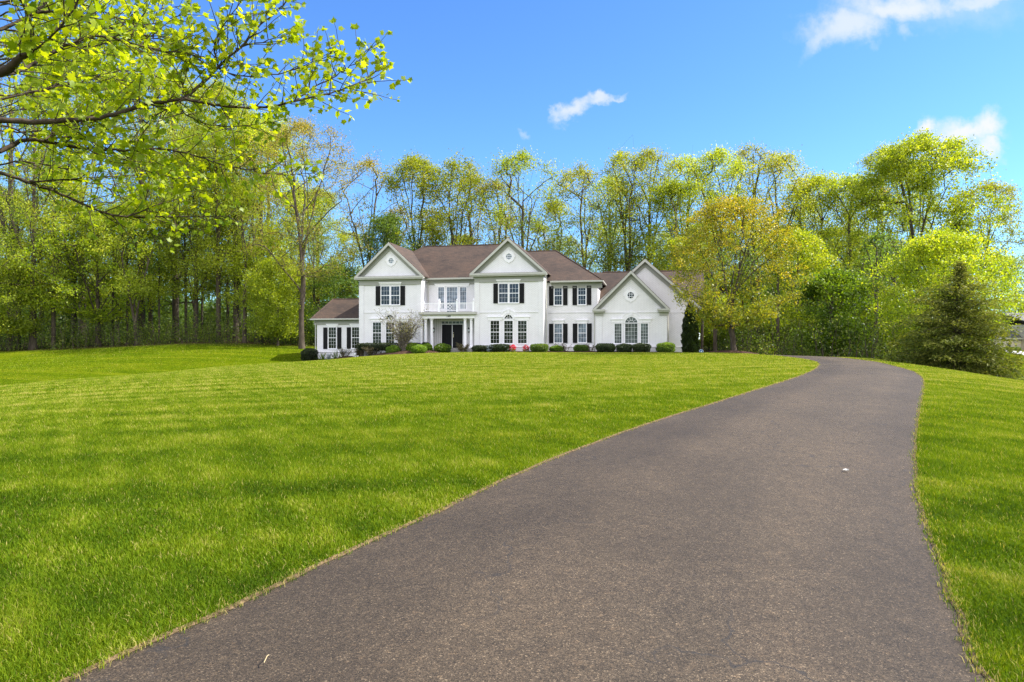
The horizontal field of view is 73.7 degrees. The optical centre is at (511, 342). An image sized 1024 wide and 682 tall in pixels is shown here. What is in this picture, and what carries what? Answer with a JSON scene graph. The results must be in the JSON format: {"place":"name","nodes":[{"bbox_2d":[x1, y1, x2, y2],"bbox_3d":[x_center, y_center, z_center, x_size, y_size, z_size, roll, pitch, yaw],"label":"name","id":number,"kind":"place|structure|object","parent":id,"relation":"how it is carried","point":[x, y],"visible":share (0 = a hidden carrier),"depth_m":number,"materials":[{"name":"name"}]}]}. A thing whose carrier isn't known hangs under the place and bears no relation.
{"place":"outdoors","nodes":[
{"label":"outdoors","id":0,"kind":"place"},
{"bbox_2d":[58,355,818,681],"bbox_3d":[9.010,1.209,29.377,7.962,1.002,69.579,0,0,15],"label":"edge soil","id":1,"kind":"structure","parent":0,"point":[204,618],"depth_m":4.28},
{"bbox_2d":[0,340,1023,681],"bbox_3d":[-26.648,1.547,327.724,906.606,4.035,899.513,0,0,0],"label":"lawn","id":2,"kind":"structure","parent":0,"point":[164,364],"depth_m":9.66,"materials":[{"name":"green plant"}]},
{"bbox_2d":[0,201,31,347],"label":"slim tree","id":3,"kind":"object","parent":2,"relation":"on","point":[18,341],"visible":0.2,"depth_m":72.69,"materials":[{"name":"green plant"}]},
{"bbox_2d":[0,189,40,339],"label":"deciduous tree","id":4,"kind":"object","parent":2,"relation":"on","point":[16,230],"visible":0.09,"depth_m":96.37,"materials":[{"name":"green plant"}]},
{"bbox_2d":[0,254,57,350],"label":"deciduous tree","id":5,"kind":"object","parent":2,"relation":"on","point":[20,326],"visible":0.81,"depth_m":68.30,"materials":[{"name":"green plant"}]},
{"bbox_2d":[1,148,70,339],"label":"deciduous tree","id":6,"kind":"object","parent":2,"relation":"on","point":[23,191],"visible":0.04,"depth_m":101.77,"materials":[{"name":"green plant"}]},
{"bbox_2d":[0,27,106,346],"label":"deciduous tree","id":7,"kind":"object","parent":2,"relation":"on","point":[10,35],"visible":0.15,"depth_m":76.84,"materials":[{"name":"green plant"}]},
{"bbox_2d":[0,167,109,348],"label":"maple tree","id":8,"kind":"object","parent":2,"relation":"on","point":[52,293],"visible":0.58,"depth_m":69.45,"materials":[{"name":"green plant"}]},
{"bbox_2d":[0,75,111,349],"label":"deciduous tree","id":9,"kind":"object","parent":2,"relation":"on","point":[32,345],"visible":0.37,"depth_m":69.19,"materials":[{"name":"green plant"}]},
{"bbox_2d":[55,214,93,345],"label":"slim tree","id":10,"kind":"object","parent":2,"relation":"on","point":[74,314],"visible":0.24,"depth_m":73.89,"materials":[{"name":"green plant"}]},
{"bbox_2d":[0,37,154,343],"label":"deciduous tree","id":11,"kind":"object","parent":2,"relation":"on","point":[100,202],"visible":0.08,"depth_m":83.67,"materials":[{"name":"green plant"}]},
{"bbox_2d":[2,209,187,345],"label":"maple tree","id":12,"kind":"object","parent":2,"relation":"on","point":[99,313],"visible":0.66,"depth_m":70.22,"materials":[{"name":"green plant"}]},
{"bbox_2d":[46,236,160,332],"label":"deciduous tree","id":13,"kind":"object","parent":2,"relation":"on","point":[103,300],"visible":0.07,"depth_m":94.01,"materials":[{"name":"green plant"}]},
{"bbox_2d":[105,217,139,343],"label":"slim tree","id":14,"kind":"object","parent":2,"relation":"on","point":[127,324],"visible":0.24,"depth_m":73.88,"materials":[{"name":"green plant"}]},
{"bbox_2d":[77,191,184,345],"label":"deciduous tree","id":15,"kind":"object","parent":2,"relation":"on","point":[111,239],"visible":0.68,"depth_m":69.79,"materials":[{"name":"green plant"}]},
{"bbox_2d":[81,59,205,341],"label":"deciduous tree","id":16,"kind":"object","parent":2,"relation":"on","point":[141,314],"visible":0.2,"depth_m":75.69,"materials":[{"name":"green plant"}]},
{"bbox_2d":[104,148,183,339],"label":"deciduous tree","id":17,"kind":"object","parent":2,"relation":"on","point":[150,313],"visible":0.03,"depth_m":100.30,"materials":[{"name":"green plant"}]},
{"bbox_2d":[142,228,179,342],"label":"slim tree","id":18,"kind":"object","parent":2,"relation":"on","point":[159,250],"visible":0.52,"depth_m":72.85,"materials":[{"name":"green plant"}]},
{"bbox_2d":[111,63,232,341],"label":"deciduous tree","id":19,"kind":"object","parent":2,"relation":"on","point":[175,307],"visible":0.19,"depth_m":79.57,"materials":[{"name":"green plant"}]},
{"bbox_2d":[110,96,243,292],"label":"deciduous tree","id":20,"kind":"object","parent":2,"relation":"on","point":[191,281],"visible":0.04,"depth_m":93.58,"materials":[{"name":"green plant"}]},
{"bbox_2d":[174,207,203,341],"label":"slim tree","id":21,"kind":"object","parent":2,"relation":"on","point":[185,299],"visible":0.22,"depth_m":75.90,"materials":[{"name":"green plant"}]},
{"bbox_2d":[139,146,249,341],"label":"deciduous tree","id":22,"kind":"object","parent":2,"relation":"on","point":[196,290],"visible":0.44,"depth_m":72.66,"materials":[{"name":"green plant"}]},
{"bbox_2d":[138,124,255,339],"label":"deciduous tree","id":23,"kind":"object","parent":2,"relation":"on","point":[167,305],"visible":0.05,"depth_m":100.79,"materials":[{"name":"green plant"}]},
{"bbox_2d":[0,0,412,252],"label":"sycamore tree","id":24,"kind":"object","parent":2,"relation":"on","point":[39,50],"visible":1,"depth_m":5.56,"materials":[{"name":"green plant"}]},
{"bbox_2d":[157,77,276,341],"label":"deciduous tree","id":25,"kind":"object","parent":2,"relation":"on","point":[217,262],"visible":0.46,"depth_m":71.44,"materials":[{"name":"green plant"}]},
{"bbox_2d":[193,103,285,340],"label":"deciduous tree","id":26,"kind":"object","parent":2,"relation":"on","point":[236,309],"visible":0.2,"depth_m":74.70,"materials":[{"name":"green plant"}]},
{"bbox_2d":[207,173,279,342],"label":"deciduous tree","id":27,"kind":"object","parent":2,"relation":"on","point":[243,296],"visible":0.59,"depth_m":71.15,"materials":[{"name":"green plant"}]},
{"bbox_2d":[192,110,322,317],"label":"deciduous tree","id":28,"kind":"object","parent":2,"relation":"on","point":[301,162],"visible":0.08,"depth_m":99.36,"materials":[{"name":"green plant"}]},
{"bbox_2d":[207,119,309,341],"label":"deciduous tree","id":29,"kind":"object","parent":2,"relation":"on","point":[226,174],"visible":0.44,"depth_m":72.88,"materials":[{"name":"green plant"}]},
{"bbox_2d":[231,251,323,345],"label":"deciduous tree","id":30,"kind":"object","parent":2,"relation":"on","point":[268,326],"visible":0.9,"depth_m":68.77,"materials":[{"name":"green plant"}]},
{"bbox_2d":[239,169,332,340],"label":"deciduous tree","id":31,"kind":"object","parent":2,"relation":"on","point":[298,202],"visible":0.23,"depth_m":81.84,"materials":[{"name":"green plant"}]},
{"bbox_2d":[220,112,374,348],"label":"oak tree","id":32,"kind":"object","parent":2,"relation":"on","point":[304,127],"visible":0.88,"depth_m":67.82,"materials":[{"name":"green plant"}]},
{"bbox_2d":[263,186,341,339],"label":"deciduous tree","id":33,"kind":"object","parent":2,"relation":"on","point":[309,201],"visible":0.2,"depth_m":94.39,"materials":[{"name":"green plant"}]},
{"bbox_2d":[300,348,318,360],"bbox_3d":[-17.540,1.059,59.147,1.465,1.292,1.453,0,0,11],"label":"clipped shrub","id":34,"kind":"object","parent":2,"relation":"on","point":[308,354],"visible":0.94,"depth_m":58.76,"materials":[{"name":"green plant"}]},
{"bbox_2d":[300,221,332,343],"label":"slim tree","id":35,"kind":"object","parent":2,"relation":"on","point":[313,247],"visible":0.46,"depth_m":75.82,"materials":[{"name":"green plant"}]},
{"bbox_2d":[289,183,354,309],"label":"deciduous tree","id":36,"kind":"object","parent":2,"relation":"on","point":[324,200],"visible":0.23,"depth_m":98.97,"materials":[{"name":"green plant"}]},
{"bbox_2d":[296,258,361,341],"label":"deciduous tree","id":37,"kind":"object","parent":2,"relation":"on","point":[338,279],"visible":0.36,"depth_m":72.84,"materials":[{"name":"green plant"}]},
{"bbox_2d":[328,228,365,296],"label":"deciduous tree","id":38,"kind":"object","parent":2,"relation":"on","point":[353,237],"visible":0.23,"depth_m":102.86,"materials":[{"name":"green plant"}]},
{"bbox_2d":[308,146,419,295],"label":"deciduous tree","id":39,"kind":"object","parent":2,"relation":"on","point":[368,164],"visible":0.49,"depth_m":81.33,"materials":[{"name":"green plant"}]},
{"bbox_2d":[351,209,424,267],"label":"deciduous tree","id":40,"kind":"object","parent":2,"relation":"on","point":[388,221],"visible":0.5,"depth_m":75.96,"materials":[{"name":"green plant"}]},
{"bbox_2d":[359,149,457,250],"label":"deciduous tree","id":41,"kind":"object","parent":2,"relation":"on","point":[413,164],"visible":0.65,"depth_m":78.60,"materials":[{"name":"green plant"}]},
{"bbox_2d":[372,350,447,355],"bbox_3d":[-8.049,0.847,54.070,6.764,0.589,3.375,0,0,0],"label":"mulch bed","id":42,"kind":"object","parent":2,"relation":"on","point":[408,352],"visible":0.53,"depth_m":52.91,"materials":[{"name":"brown soil"}]},
{"bbox_2d":[355,342,398,355],"bbox_3d":[-10.556,0.620,55.186,4.332,1.348,1.316,0,0,12],"label":"hedge","id":43,"kind":"object","parent":42,"relation":"on","point":[381,346],"visible":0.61,"depth_m":54.89,"materials":[{"name":"green plant"}]},
{"bbox_2d":[375,306,426,350],"bbox_3d":[-8.767,-0.937,53.759,4.146,4.034,3.777,0,0,-7],"label":"vase shrub","id":44,"kind":"object","parent":42,"relation":"on","point":[403,338],"visible":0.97,"depth_m":53.44,"materials":[{"name":"grey plant"}]},
{"bbox_2d":[408,147,506,248],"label":"deciduous tree","id":45,"kind":"object","parent":2,"relation":"on","point":[473,180],"visible":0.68,"depth_m":79.64,"materials":[{"name":"green plant"}]},
{"bbox_2d":[0,308,922,362],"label":"undergrowth","id":46,"kind":"object","parent":2,"relation":"on","point":[875,352],"visible":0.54,"depth_m":69.58,"materials":[{"name":"green plant"}]},
{"bbox_2d":[441,171,507,244],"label":"deciduous tree","id":47,"kind":"object","parent":2,"relation":"on","point":[471,230],"visible":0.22,"depth_m":87.30,"materials":[{"name":"green plant"}]},
{"bbox_2d":[468,176,529,244],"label":"deciduous tree","id":48,"kind":"object","parent":2,"relation":"on","point":[477,239],"visible":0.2,"depth_m":85.44,"materials":[{"name":"green plant"}]},
{"bbox_2d":[310,237,706,358],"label":"house","id":49,"kind":"structure","parent":2,"relation":"on","point":[509,291],"depth_m":54.67,"materials":[{"name":"paint"}]},
{"bbox_2d":[328,327,336,348],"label":"window","id":50,"kind":"structure","parent":49,"relation":"in","point":[332,331],"depth_m":60.21,"materials":[{"name":"glass"}]},
{"bbox_2d":[372,322,381,342],"bbox_3d":[-11.190,-0.808,56.615,0.898,1.870,0.145,0,0,12],"label":"window","id":51,"kind":"structure","parent":49,"relation":"in","point":[376,326],"depth_m":56.63,"materials":[{"name":"grey glass"}]},
{"bbox_2d":[380,286,389,305],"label":"window","id":52,"kind":"structure","parent":49,"relation":"in","point":[385,290],"depth_m":56.47,"materials":[{"name":"grey glass"}]},
{"bbox_2d":[390,286,399,305],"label":"window","id":53,"kind":"structure","parent":49,"relation":"in","point":[394,290],"depth_m":56.29,"materials":[{"name":"grey glass"}]},
{"bbox_2d":[442,325,451,345],"bbox_3d":[-5.417,-0.538,56.848,0.853,1.936,0.058,0,0,11],"label":"door","id":54,"kind":"structure","parent":49,"relation":"in","point":[446,329],"depth_m":56.82,"materials":[{"name":"black paint"}]},
{"bbox_2d":[446,286,457,311],"bbox_3d":[-4.977,-3.521,56.780,1.078,2.303,0.145,0,0,12],"label":"balcony door","id":55,"kind":"structure","parent":49,"relation":"in","point":[451,292],"depth_m":56.80,"materials":[{"name":"white paint"}]},
{"bbox_2d":[453,325,462,347],"bbox_3d":[-4.521,-0.538,56.638,0.853,1.936,0.114,0,0,11],"label":"door","id":56,"kind":"structure","parent":49,"relation":"in","point":[457,329],"depth_m":56.65,"materials":[{"name":"black paint"}]},
{"bbox_2d":[490,320,499,343],"bbox_3d":[-1.353,-0.835,54.205,0.871,1.919,0.145,0,0,12],"label":"window","id":57,"kind":"structure","parent":49,"relation":"in","point":[494,324],"depth_m":54.20,"materials":[{"name":"glass"}]},
{"bbox_2d":[498,283,507,303],"bbox_3d":[-0.680,-3.912,54.068,0.875,1.610,0.145,0,0,12],"label":"window","id":58,"kind":"structure","parent":49,"relation":"in","point":[502,287],"depth_m":54.07,"materials":[{"name":"grey glass"}]},
{"bbox_2d":[504,320,512,343],"bbox_3d":[-0.273,-0.831,53.986,0.853,1.912,0.145,0,0,12],"label":"window","id":59,"kind":"structure","parent":49,"relation":"in","point":[508,324],"depth_m":53.99,"materials":[{"name":"glass"}]},
{"bbox_2d":[508,283,518,303],"bbox_3d":[0.158,-3.900,53.898,0.875,1.605,0.145,0,0,12],"label":"window","id":60,"kind":"structure","parent":49,"relation":"in","point":[513,287],"depth_m":53.89,"materials":[{"name":"grey glass"}]},
{"bbox_2d":[517,320,526,343],"bbox_3d":[0.813,-0.828,53.765,0.859,1.905,0.145,0,0,11],"label":"window","id":61,"kind":"structure","parent":49,"relation":"in","point":[521,324],"depth_m":53.76,"materials":[{"name":"glass"}]},
{"bbox_2d":[553,323,562,343],"bbox_3d":[3.711,-0.752,54.706,0.763,1.627,0.145,0,0,12],"label":"window","id":62,"kind":"structure","parent":49,"relation":"in","point":[558,327],"depth_m":54.70,"materials":[{"name":"grey glass"}]},
{"bbox_2d":[578,323,586,342],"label":"window","id":63,"kind":"structure","parent":49,"relation":"in","point":[582,327],"depth_m":54.32,"materials":[{"name":"grey glass"}]},
{"bbox_2d":[624,323,637,343],"bbox_3d":[9.206,-0.712,52.670,1.099,1.639,0.145,0,0,12],"label":"window","id":64,"kind":"structure","parent":49,"relation":"in","point":[630,329],"depth_m":52.67,"materials":[{"name":"grey glass"}]},
{"bbox_2d":[640,323,648,343],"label":"window","id":65,"kind":"structure","parent":49,"relation":"in","point":[644,327],"depth_m":52.47,"materials":[{"name":"grey glass"}]},
{"bbox_2d":[2,276,1023,347],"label":"wood","id":66,"kind":"object","parent":2,"relation":"on","point":[209,304],"visible":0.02,"depth_m":118.12,"materials":[{"name":"green plant"}]},
{"bbox_2d":[471,144,571,257],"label":"deciduous tree","id":67,"kind":"object","parent":2,"relation":"on","point":[517,168],"visible":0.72,"depth_m":79.59,"materials":[{"name":"green plant"}]},
{"bbox_2d":[524,192,592,271],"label":"deciduous tree","id":68,"kind":"object","parent":2,"relation":"on","point":[554,208],"visible":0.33,"depth_m":85.14,"materials":[{"name":"green plant"}]},
{"bbox_2d":[535,158,633,271],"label":"deciduous tree","id":69,"kind":"object","parent":2,"relation":"on","point":[580,172],"visible":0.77,"depth_m":77.11,"materials":[{"name":"green plant"}]},
{"bbox_2d":[568,168,646,271],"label":"deciduous tree","id":70,"kind":"object","parent":2,"relation":"on","point":[599,189],"visible":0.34,"depth_m":84.17,"materials":[{"name":"green plant"}]},
{"bbox_2d":[591,143,664,270],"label":"deciduous tree","id":71,"kind":"object","parent":2,"relation":"on","point":[619,157],"visible":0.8,"depth_m":79.02,"materials":[{"name":"green plant"}]},
{"bbox_2d":[609,143,688,268],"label":"deciduous tree","id":72,"kind":"object","parent":2,"relation":"on","point":[651,155],"visible":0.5,"depth_m":79.56,"materials":[{"name":"green plant"}]},
{"bbox_2d":[636,231,711,282],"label":"deciduous tree","id":73,"kind":"object","parent":2,"relation":"on","point":[670,242],"visible":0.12,"depth_m":65.39,"materials":[{"name":"green plant"}]},
{"bbox_2d":[634,174,718,269],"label":"deciduous tree","id":74,"kind":"object","parent":2,"relation":"on","point":[675,187],"visible":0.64,"depth_m":74.33,"materials":[{"name":"green plant"}]},
{"bbox_2d":[653,151,721,273],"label":"deciduous tree","id":75,"kind":"object","parent":2,"relation":"on","point":[679,163],"visible":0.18,"depth_m":83.84,"materials":[{"name":"green plant"}]},
{"bbox_2d":[681,303,699,351],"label":"arborvitae","id":76,"kind":"object","parent":2,"relation":"on","point":[690,336],"visible":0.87,"depth_m":51.66,"materials":[{"name":"green plant"}]},
{"bbox_2d":[693,246,737,350],"bbox_3d":[18.409,-3.608,62.046,4.249,10.255,4.524,0,0,0],"label":"slim tree","id":77,"kind":"object","parent":2,"relation":"on","point":[714,337],"visible":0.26,"depth_m":61.87,"materials":[{"name":"green plant"}]},
{"bbox_2d":[672,140,760,346],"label":"deciduous tree","id":78,"kind":"object","parent":2,"relation":"on","point":[718,155],"visible":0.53,"depth_m":79.44,"materials":[{"name":"green plant"}]},
{"bbox_2d":[697,293,740,350],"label":"deciduous tree","id":79,"kind":"object","parent":2,"relation":"on","point":[706,342],"visible":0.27,"depth_m":69.41,"materials":[{"name":"green plant"}]},
{"bbox_2d":[705,219,773,345],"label":"deciduous tree","id":80,"kind":"object","parent":2,"relation":"on","point":[739,225],"visible":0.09,"depth_m":96.20,"materials":[{"name":"green plant"}]},
{"bbox_2d":[666,191,819,350],"bbox_3d":[14.666,-4.398,44.977,9.695,11.235,10.723,0,0,4],"label":"maple tree","id":81,"kind":"object","parent":2,"relation":"on","point":[738,205],"visible":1,"depth_m":44.23,"materials":[{"name":"green plant"}]},
{"bbox_2d":[737,245,772,350],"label":"slim tree","id":82,"kind":"object","parent":2,"relation":"on","point":[744,288],"visible":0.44,"depth_m":63.99,"materials":[{"name":"green plant"}]},
{"bbox_2d":[718,140,799,337],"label":"deciduous tree","id":83,"kind":"object","parent":2,"relation":"on","point":[742,152],"visible":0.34,"depth_m":83.00,"materials":[{"name":"green plant"}]},
{"bbox_2d":[735,283,804,347],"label":"deciduous tree","id":84,"kind":"object","parent":2,"relation":"on","point":[781,315],"visible":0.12,"depth_m":65.56,"materials":[{"name":"green plant"}]},
{"bbox_2d":[757,241,800,354],"bbox_3d":[22.286,-3.854,57.798,4.083,10.916,4.406,0,0,27],"label":"slim tree","id":85,"kind":"object","parent":2,"relation":"on","point":[771,291],"visible":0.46,"depth_m":57.91,"materials":[{"name":"green plant"}]},
{"bbox_2d":[741,146,835,319],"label":"deciduous tree","id":86,"kind":"object","parent":2,"relation":"on","point":[778,162],"visible":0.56,"depth_m":78.46,"materials":[{"name":"green plant"}]},
{"bbox_2d":[740,224,863,354],"bbox_3d":[25.238,-4.506,59.768,10.046,12.059,8.479,0,0,10],"label":"deciduous tree","id":87,"kind":"object","parent":2,"relation":"on","point":[807,239],"visible":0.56,"depth_m":58.72,"materials":[{"name":"green plant"}]},
{"bbox_2d":[788,203,841,347],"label":"deciduous tree","id":88,"kind":"object","parent":2,"relation":"on","point":[832,217],"visible":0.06,"depth_m":97.38,"materials":[{"name":"green plant"}]},
{"bbox_2d":[766,167,867,318],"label":"deciduous tree","id":89,"kind":"object","parent":2,"relation":"on","point":[811,187],"visible":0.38,"depth_m":78.14,"materials":[{"name":"green plant"}]},
{"bbox_2d":[788,265,884,356],"bbox_3d":[24.942,-2.022,51.549,7.399,7.869,7.662,0,0,-5],"label":"deciduous tree","id":90,"kind":"object","parent":2,"relation":"on","point":[834,281],"visible":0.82,"depth_m":50.83,"materials":[{"name":"green plant"}]},
{"bbox_2d":[807,167,904,276],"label":"deciduous tree","id":91,"kind":"object","parent":2,"relation":"on","point":[833,193],"visible":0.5,"depth_m":75.69,"materials":[{"name":"green plant"}]},
{"bbox_2d":[847,247,884,354],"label":"slim tree","id":92,"kind":"object","parent":2,"relation":"on","point":[865,261],"visible":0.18,"depth_m":62.73,"materials":[{"name":"green plant"}]},
{"bbox_2d":[833,274,910,356],"bbox_3d":[31.252,-2.252,60.079,7.230,8.167,6.293,0,0,43],"label":"deciduous tree","id":93,"kind":"object","parent":2,"relation":"on","point":[864,313],"visible":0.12,"depth_m":58.85,"materials":[{"name":"green plant"}]},
{"bbox_2d":[850,219,912,346],"bbox_3d":[30.252,-4.101,56.897,3.803,12.284,4.656,0,0,-42],"label":"slim tree","id":94,"kind":"object","parent":2,"relation":"on","point":[874,237],"visible":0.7,"depth_m":56.84,"materials":[{"name":"green plant"}]},
{"bbox_2d":[862,232,910,338],"bbox_3d":[33.354,-4.114,60.014,4.181,12.396,4.145,0,0,0],"label":"slim tree","id":95,"kind":"object","parent":2,"relation":"on","point":[889,252],"visible":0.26,"depth_m":60.11,"materials":[{"name":"green plant"}]},
{"bbox_2d":[839,139,936,304],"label":"deciduous tree","id":96,"kind":"object","parent":2,"relation":"on","point":[886,222],"visible":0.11,"depth_m":96.33,"materials":[{"name":"green plant"}]},
{"bbox_2d":[870,160,949,301],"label":"deciduous tree","id":97,"kind":"object","parent":2,"relation":"on","point":[897,185],"visible":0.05,"depth_m":97.12,"materials":[{"name":"green plant"}]},
{"bbox_2d":[838,126,1023,318],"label":"tulip tree","id":98,"kind":"object","parent":2,"relation":"on","point":[896,154],"visible":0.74,"depth_m":67.72,"materials":[{"name":"green plant"}]},
{"bbox_2d":[859,221,1023,359],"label":"deciduous tree","id":99,"kind":"object","parent":2,"relation":"on","point":[941,242],"visible":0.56,"depth_m":45.96,"materials":[{"name":"green plant"}]},
{"bbox_2d":[879,258,1023,380],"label":"evergreen tree","id":100,"kind":"object","parent":2,"relation":"on","point":[974,359],"visible":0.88,"depth_m":32.24,"materials":[{"name":"green plant"}]},
{"bbox_2d":[933,176,1023,297],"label":"deciduous tree","id":101,"kind":"object","parent":2,"relation":"on","point":[997,188],"visible":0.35,"depth_m":76.90,"materials":[{"name":"green plant"}]},
{"bbox_2d":[974,253,1023,312],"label":"deciduous tree","id":102,"kind":"object","parent":2,"relation":"on","point":[1018,285],"visible":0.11,"depth_m":118.49,"materials":[{"name":"green plant"}]},
{"bbox_2d":[988,313,1023,349],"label":"house","id":103,"kind":"structure","parent":2,"relation":"on","point":[1021,326],"depth_m":100.00,"materials":[{"name":"beige paint"}]},
{"bbox_2d":[0,0,1023,312],"label":"sky","id":104,"kind":"structure","parent":0,"point":[830,81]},
{"bbox_2d":[68,354,987,681],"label":"driveway","id":105,"kind":"structure","parent":0,"point":[774,532],"depth_m":4.02,"materials":[{"name":"grey asphalt"}]},
{"bbox_2d":[841,357,994,681],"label":"edge soil","id":106,"kind":"structure","parent":0,"point":[968,644],"depth_m":3.89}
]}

